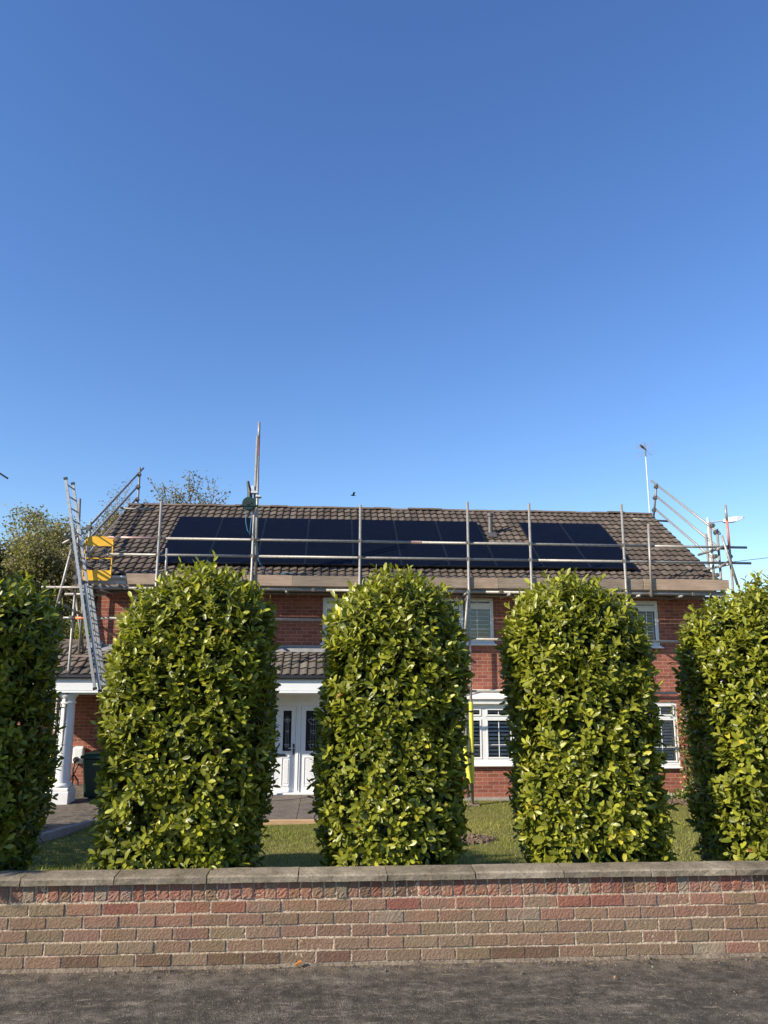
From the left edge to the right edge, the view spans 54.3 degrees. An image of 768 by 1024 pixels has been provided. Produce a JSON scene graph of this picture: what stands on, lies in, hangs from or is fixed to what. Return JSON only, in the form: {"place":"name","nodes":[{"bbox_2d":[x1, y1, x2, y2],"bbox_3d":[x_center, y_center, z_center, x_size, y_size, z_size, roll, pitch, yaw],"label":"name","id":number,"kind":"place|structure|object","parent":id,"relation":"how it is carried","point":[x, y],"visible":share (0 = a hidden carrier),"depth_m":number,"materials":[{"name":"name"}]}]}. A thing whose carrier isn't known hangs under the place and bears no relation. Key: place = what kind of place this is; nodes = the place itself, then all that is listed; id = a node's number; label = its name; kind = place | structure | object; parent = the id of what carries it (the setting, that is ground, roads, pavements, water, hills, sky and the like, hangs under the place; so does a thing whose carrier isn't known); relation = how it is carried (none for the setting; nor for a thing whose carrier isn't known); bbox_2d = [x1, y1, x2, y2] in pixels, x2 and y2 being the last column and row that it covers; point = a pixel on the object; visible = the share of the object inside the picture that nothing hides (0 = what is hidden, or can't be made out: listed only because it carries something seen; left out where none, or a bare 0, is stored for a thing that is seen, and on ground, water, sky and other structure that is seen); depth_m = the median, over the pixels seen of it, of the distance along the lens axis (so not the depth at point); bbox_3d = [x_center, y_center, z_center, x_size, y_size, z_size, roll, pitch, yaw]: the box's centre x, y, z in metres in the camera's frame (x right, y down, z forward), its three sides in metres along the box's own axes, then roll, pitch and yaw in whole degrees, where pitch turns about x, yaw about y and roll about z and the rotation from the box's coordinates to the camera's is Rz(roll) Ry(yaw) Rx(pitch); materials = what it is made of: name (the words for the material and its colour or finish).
{"place":"outdoors","nodes":[
{"label":"outdoors","id":0,"kind":"place"},
{"bbox_2d":[39,784,100,832],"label":"driveway","id":1,"kind":"structure","parent":0,"point":[80,808],"depth_m":13.03,"materials":[{"name":"concrete"}]},
{"bbox_2d":[80,750,106,797],"bbox_3d":[-5.532,5.135,14.677,0.640,0.830,0.760,1,-11,-4],"label":"wheelie bin","id":2,"kind":"object","parent":1,"relation":"on","point":[90,770],"visible":0.41,"depth_m":14.37,"materials":[{"name":"green plastic"}]},
{"bbox_2d":[0,956,767,1023],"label":"pavement","id":3,"kind":"structure","parent":0,"point":[544,993],"depth_m":4.31,"materials":[{"name":"grey asphalt"}]},
{"bbox_2d":[0,956,765,1023],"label":"grit","id":4,"kind":"object","parent":3,"relation":"on","point":[278,967],"visible":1,"depth_m":4.67,"materials":[{"name":"grey gravel"}]},
{"bbox_2d":[0,0,767,628],"label":"sky","id":5,"kind":"structure","parent":0,"point":[444,254],"materials":[{"name":"blue"}]},
{"bbox_2d":[24,800,761,875],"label":"lawn","id":6,"kind":"structure","parent":0,"point":[481,814],"depth_m":9.43,"materials":[{"name":"plant"}]},
{"bbox_2d":[32,853,49,864],"bbox_3d":[-3.565,3.617,7.777,0.184,0.152,0.112,3,-12,-15],"label":"plant","id":7,"kind":"object","parent":6,"relation":"on","point":[40,862],"visible":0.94,"depth_m":7.77,"materials":[{"name":"green plant"}]},
{"bbox_2d":[461,833,495,844],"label":"bare soil","id":8,"kind":"structure","parent":6,"relation":"on","point":[472,838],"depth_m":9.82,"materials":[{"name":"brown soil"}]},
{"bbox_2d":[667,798,688,805],"bbox_3d":[6.247,5.696,14.760,2.626,0.118,0.840,1,-11,-4],"label":"flower bed","id":9,"kind":"object","parent":6,"relation":"on","point":[678,800],"visible":0.12,"depth_m":14.56,"materials":[{"name":"brown soil"}]},
{"bbox_2d":[667,787,689,799],"bbox_3d":[5.973,5.631,14.939,0.835,0.312,0.460,1,-11,-4],"label":"plant","id":10,"kind":"object","parent":9,"relation":"on","point":[677,794],"visible":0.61,"depth_m":14.88,"materials":[{"name":"green plant"}]},
{"bbox_2d":[667,570,767,860],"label":"laurel shrub","id":11,"kind":"object","parent":6,"relation":"on","point":[728,806],"visible":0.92,"depth_m":5.71,"materials":[{"name":"green plant"}]},
{"bbox_3d":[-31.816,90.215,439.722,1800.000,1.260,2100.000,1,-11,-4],"label":"ground","id":12,"kind":"structure","parent":0,"visible":0},
{"bbox_2d":[0,570,68,870],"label":"laurel shrub","id":13,"kind":"object","parent":12,"relation":"on","point":[30,635],"visible":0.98,"depth_m":5.41,"materials":[{"name":"green plant"}]},
{"bbox_2d":[0,502,99,627],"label":"birch tree","id":14,"kind":"object","parent":12,"relation":"on","point":[24,552],"visible":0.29,"depth_m":24.34,"materials":[{"name":"green plant"}]},
{"bbox_2d":[37,819,94,842],"bbox_3d":[-4.537,3.987,8.583,0.110,1.111,7.810,1,-11,-4],"label":"edging","id":15,"kind":"object","parent":12,"relation":"on","point":[57,833],"visible":0.35,"depth_m":10.87,"materials":[{"name":"concrete"}]},
{"bbox_2d":[56,605,93,638],"bbox_3d":[-9.363,4.858,21.312,5.015,4.516,4.243,1,-11,-4],"label":"garden shrub","id":16,"kind":"object","parent":12,"relation":"on","point":[68,632],"visible":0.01,"depth_m":20.76,"materials":[{"name":"green plant"}]},
{"bbox_2d":[61,610,90,638],"bbox_3d":[-7.676,4.552,20.464,4.724,4.829,4.229,1,-11,-4],"label":"garden shrub","id":17,"kind":"object","parent":12,"relation":"on","point":[76,630],"visible":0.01,"depth_m":19.72,"materials":[{"name":"green plant"}]},
{"bbox_2d":[31,496,158,637],"bbox_3d":[-10.095,3.441,24.990,5.233,8.726,5.138,1,-11,-4],"label":"bare tree","id":18,"kind":"object","parent":12,"relation":"on","point":[62,612],"visible":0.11,"depth_m":24.15,"materials":[{"name":"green plant"}]},
{"bbox_2d":[60,481,149,636],"bbox_3d":[-7.964,3.149,24.922,5.324,9.306,4.484,8,-14,-34],"label":"bare tree","id":19,"kind":"object","parent":12,"relation":"on","point":[111,521],"depth_m":26.18,"materials":[{"name":"brown plant"}]},
{"bbox_2d":[72,470,230,599],"bbox_3d":[-7.576,3.098,24.509,5.228,9.223,5.303,1,-11,-4],"label":"tree","id":20,"kind":"object","parent":12,"relation":"on","point":[179,498],"visible":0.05,"depth_m":24.65,"materials":[{"name":"green plant"}]},
{"bbox_2d":[83,550,280,869],"bbox_3d":[-1.423,1.645,5.570,1.337,2.689,1.300,1,-11,-4],"label":"laurel shrub","id":21,"kind":"object","parent":12,"relation":"on","point":[182,707],"visible":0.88,"depth_m":5.15,"materials":[{"name":"green plant"}]},
{"bbox_2d":[93,819,317,824],"bbox_3d":[-2.537,5.215,12.356,4.420,0.250,0.088,1,-11,-4],"label":"timber edging","id":22,"kind":"object","parent":12,"relation":"on","point":[288,821],"visible":0.08,"depth_m":12.40,"materials":[{"name":"brown wood"}]},
{"bbox_2d":[10,503,719,804],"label":"house","id":23,"kind":"structure","parent":12,"relation":"on","point":[299,654],"depth_m":15.73,"materials":[{"name":"brick"}]},
{"bbox_2d":[70,746,84,784],"bbox_3d":[-6.573,5.511,15.962,0.266,0.973,0.281,1,-11,-4],"label":"ev charger","id":24,"kind":"object","parent":23,"relation":"attached to","point":[78,751],"visible":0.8,"depth_m":16.03,"materials":[{"name":"white plastic"}]},
{"bbox_2d":[131,594,206,632],"bbox_3d":[-4.336,2.195,15.500,1.750,0.950,0.159,1,-11,-4],"label":"window","id":25,"kind":"structure","parent":23,"relation":"in","point":[135,595],"depth_m":15.46,"materials":[{"name":"white plastic"}]},
{"bbox_2d":[159,540,213,563],"bbox_3d":[-4.214,0.822,16.022,1.004,0.700,1.056,1,-11,-4],"label":"solar panel","id":26,"kind":"object","parent":23,"relation":"attached to","point":[189,546],"visible":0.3,"depth_m":16.01,"materials":[{"name":"blue glass"}]},
{"bbox_2d":[170,516,222,537],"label":"solar panel","id":27,"kind":"object","parent":23,"relation":"attached to","point":[199,527],"visible":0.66,"depth_m":17.16,"materials":[{"name":"blue glass"}]},
{"bbox_2d":[208,541,260,564],"bbox_3d":[-3.203,0.841,16.091,1.004,0.700,1.056,1,-11,-4],"label":"solar panel","id":28,"kind":"object","parent":23,"relation":"attached to","point":[232,547],"visible":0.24,"depth_m":16.04,"materials":[{"name":"blue glass"}]},
{"bbox_2d":[216,517,265,538],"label":"solar panel","id":29,"kind":"object","parent":23,"relation":"attached to","point":[233,527],"visible":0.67,"depth_m":17.24,"materials":[{"name":"blue glass"}]},
{"bbox_2d":[257,541,306,564],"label":"solar panel","id":30,"kind":"object","parent":23,"relation":"attached to","point":[282,548],"visible":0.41,"depth_m":16.12,"materials":[{"name":"blue glass"}]},
{"bbox_2d":[268,706,295,791],"bbox_3d":[-2.180,4.777,15.113,0.765,1.665,0.139,1,-11,-4],"label":"door","id":31,"kind":"structure","parent":23,"relation":"in","point":[286,716],"depth_m":15.13,"materials":[{"name":"white plastic"}]},
{"bbox_2d":[262,518,308,538],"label":"solar panel","id":32,"kind":"object","parent":23,"relation":"attached to","point":[284,528],"visible":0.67,"depth_m":17.31,"materials":[{"name":"blue glass"}]},
{"bbox_2d":[305,542,352,565],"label":"solar panel","id":33,"kind":"object","parent":23,"relation":"attached to","point":[328,549],"visible":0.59,"depth_m":16.18,"materials":[{"name":"blue glass"}]},
{"bbox_2d":[308,519,351,539],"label":"solar panel","id":34,"kind":"object","parent":23,"relation":"attached to","point":[329,529],"visible":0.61,"depth_m":17.37,"materials":[{"name":"blue glass"}]},
{"bbox_2d":[320,597,342,644],"bbox_3d":[-0.628,2.291,15.704,1.400,0.985,0.247,1,-11,-4],"label":"window","id":35,"kind":"structure","parent":23,"relation":"in","point":[325,599],"depth_m":15.70,"materials":[{"name":"white plastic"}]},
{"bbox_2d":[352,519,396,540],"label":"solar panel","id":36,"kind":"object","parent":23,"relation":"attached to","point":[381,530],"visible":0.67,"depth_m":17.44,"materials":[{"name":"blue glass"}]},
{"bbox_2d":[353,543,401,566],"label":"solar panel","id":37,"kind":"object","parent":23,"relation":"attached to","point":[379,549],"visible":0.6,"depth_m":16.26,"materials":[{"name":"blue glass"}]},
{"bbox_2d":[394,520,440,540],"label":"solar panel","id":38,"kind":"object","parent":23,"relation":"attached to","point":[407,530],"visible":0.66,"depth_m":17.52,"materials":[{"name":"blue glass"}]},
{"bbox_2d":[398,543,448,566],"bbox_3d":[0.845,0.916,16.369,1.004,0.700,1.056,1,-11,-4],"label":"solar panel","id":39,"kind":"object","parent":23,"relation":"attached to","point":[423,550],"visible":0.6,"depth_m":16.32,"materials":[{"name":"blue glass"}]},
{"bbox_2d":[436,521,485,541],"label":"solar panel","id":40,"kind":"object","parent":23,"relation":"attached to","point":[452,531],"visible":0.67,"depth_m":17.58,"materials":[{"name":"blue glass"}]},
{"bbox_2d":[441,598,496,644],"bbox_3d":[1.327,2.312,15.841,2.080,0.995,0.247,1,-11,-4],"label":"window","id":41,"kind":"structure","parent":23,"relation":"in","point":[489,605],"depth_m":15.92,"materials":[{"name":"white plastic"}]},
{"bbox_2d":[443,544,496,567],"bbox_3d":[1.857,0.934,16.438,1.004,0.700,1.056,1,-11,-4],"label":"solar panel","id":42,"kind":"object","parent":23,"relation":"attached to","point":[460,551],"visible":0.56,"depth_m":16.39,"materials":[{"name":"blue glass"}]},
{"bbox_2d":[454,689,515,766],"bbox_3d":[2.010,4.376,15.198,2.850,1.493,0.438,1,-11,-4],"label":"window","id":43,"kind":"structure","parent":23,"relation":"in","point":[483,702],"depth_m":15.15,"materials":[{"name":"white plastic"}]},
{"bbox_2d":[487,545,543,568],"bbox_3d":[2.873,0.953,16.508,1.005,0.700,1.056,1,-11,-4],"label":"solar panel","id":44,"kind":"object","parent":23,"relation":"attached to","point":[510,551],"visible":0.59,"depth_m":16.45,"materials":[{"name":"blue glass"}]},
{"bbox_2d":[518,522,573,543],"bbox_3d":[3.821,0.508,17.747,1.010,0.700,1.056,1,-11,-4],"label":"solar panel","id":45,"kind":"object","parent":23,"relation":"attached to","point":[548,533],"visible":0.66,"depth_m":17.73,"materials":[{"name":"blue glass"}]},
{"bbox_2d":[532,545,590,568],"bbox_3d":[3.893,0.972,16.578,1.010,0.700,1.056,1,-11,-4],"label":"solar panel","id":46,"kind":"object","parent":23,"relation":"attached to","point":[558,552],"visible":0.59,"depth_m":16.53,"materials":[{"name":"blue glass"}]},
{"bbox_2d":[559,523,615,543],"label":"solar panel","id":47,"kind":"object","parent":23,"relation":"attached to","point":[577,533],"visible":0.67,"depth_m":17.79,"materials":[{"name":"blue glass"}]},
{"bbox_2d":[576,546,636,569],"bbox_3d":[4.910,0.991,16.648,1.010,0.700,1.056,1,-11,-4],"label":"solar panel","id":48,"kind":"object","parent":23,"relation":"attached to","point":[599,553],"visible":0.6,"depth_m":16.61,"materials":[{"name":"blue glass"}]},
{"bbox_2d":[600,600,663,647],"bbox_3d":[4.918,2.408,16.081,2.080,1.015,0.247,1,-11,-4],"label":"window","id":49,"kind":"structure","parent":23,"relation":"in","point":[643,606],"depth_m":16.17,"materials":[{"name":"white plastic"}]},
{"bbox_2d":[636,442,654,512],"bbox_3d":[6.913,-0.897,19.637,0.464,2.039,0.638,-3,-12,15],"label":"tv aerial","id":50,"kind":"object","parent":23,"relation":"attached to","point":[643,447],"visible":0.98,"depth_m":19.87,"materials":[{"name":"silver metal"}]},
{"bbox_2d":[649,702,681,768],"bbox_3d":[5.188,4.651,15.640,2.040,1.325,0.242,1,-11,-4],"label":"window","id":51,"kind":"structure","parent":23,"relation":"in","point":[669,719],"depth_m":15.74,"materials":[{"name":"white plastic"}]},
{"bbox_2d":[0,861,767,973],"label":"garden wall","id":52,"kind":"structure","parent":12,"relation":"on","point":[69,921],"depth_m":4.80,"materials":[{"name":"brick"}]},
{"bbox_2d":[306,563,474,866],"bbox_3d":[0.048,1.690,5.680,1.259,2.650,1.241,1,-11,-4],"label":"laurel shrub","id":53,"kind":"object","parent":12,"relation":"on","point":[392,746],"visible":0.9,"depth_m":5.36,"materials":[{"name":"green plant"}]},
{"bbox_2d":[41,422,751,805],"bbox_3d":[0.332,2.219,17.331,14.274,7.842,5.539,1,-11,-4],"label":"scaffold","id":54,"kind":"object","parent":12,"relation":"on","point":[339,586],"visible":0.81,"depth_m":15.09,"materials":[{"name":"silver metal"}]},
{"bbox_2d":[63,477,106,692],"bbox_3d":[-5.702,1.362,14.313,1.028,4.058,0.450,1,-11,-4],"label":"ladder","id":55,"kind":"object","parent":54,"relation":"attached to","point":[93,624],"visible":0.97,"depth_m":14.22,"materials":[{"name":"metal"}]},
{"bbox_2d":[82,536,113,580],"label":"safety gate","id":56,"kind":"structure","parent":54,"relation":"attached to","point":[102,575],"depth_m":14.70,"materials":[{"name":"yellow plastic"}]},
{"bbox_2d":[240,481,260,510],"bbox_3d":[-2.664,-0.319,15.026,0.390,0.600,0.210,1,-11,-4],"label":"hoist","id":57,"kind":"object","parent":54,"relation":"attached to","point":[248,503],"visible":1,"depth_m":14.93,"materials":[{"name":"green metal"}]},
{"bbox_2d":[254,544,293,574],"bbox_3d":[-2.211,0.946,15.024,0.842,0.635,0.074,2,-11,-7],"label":"rope","id":58,"kind":"object","parent":54,"relation":"attached to","point":[261,564],"visible":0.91,"depth_m":14.98,"materials":[{"name":"blue"}]},
{"bbox_2d":[494,567,680,863],"bbox_3d":[1.530,1.731,5.807,1.283,2.631,1.206,1,-11,-4],"label":"laurel shrub","id":59,"kind":"object","parent":12,"relation":"on","point":[586,760],"visible":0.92,"depth_m":5.47,"materials":[{"name":"green plant"}]},
{"bbox_2d":[666,701,701,792],"bbox_3d":[6.341,4.876,15.420,0.851,2.041,0.464,1,-11,-4],"label":"climbing rose","id":60,"kind":"object","parent":12,"relation":"on","point":[689,771],"visible":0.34,"depth_m":15.47,"materials":[{"name":"green plant"}]},
{"bbox_2d":[707,516,744,681],"bbox_3d":[14.403,4.570,30.797,1.684,9.000,0.296,1,-11,-4],"label":"street lamp","id":61,"kind":"object","parent":12,"relation":"on","point":[734,519],"visible":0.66,"depth_m":31.55,"materials":[{"name":"grey metal"}]},
{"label":"patio","id":62,"kind":"structure","parent":0,"visible":0},
{"bbox_2d":[95,795,318,820],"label":"paving","id":63,"kind":"structure","parent":62,"relation":"on","point":[286,806],"depth_m":13.59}
]}

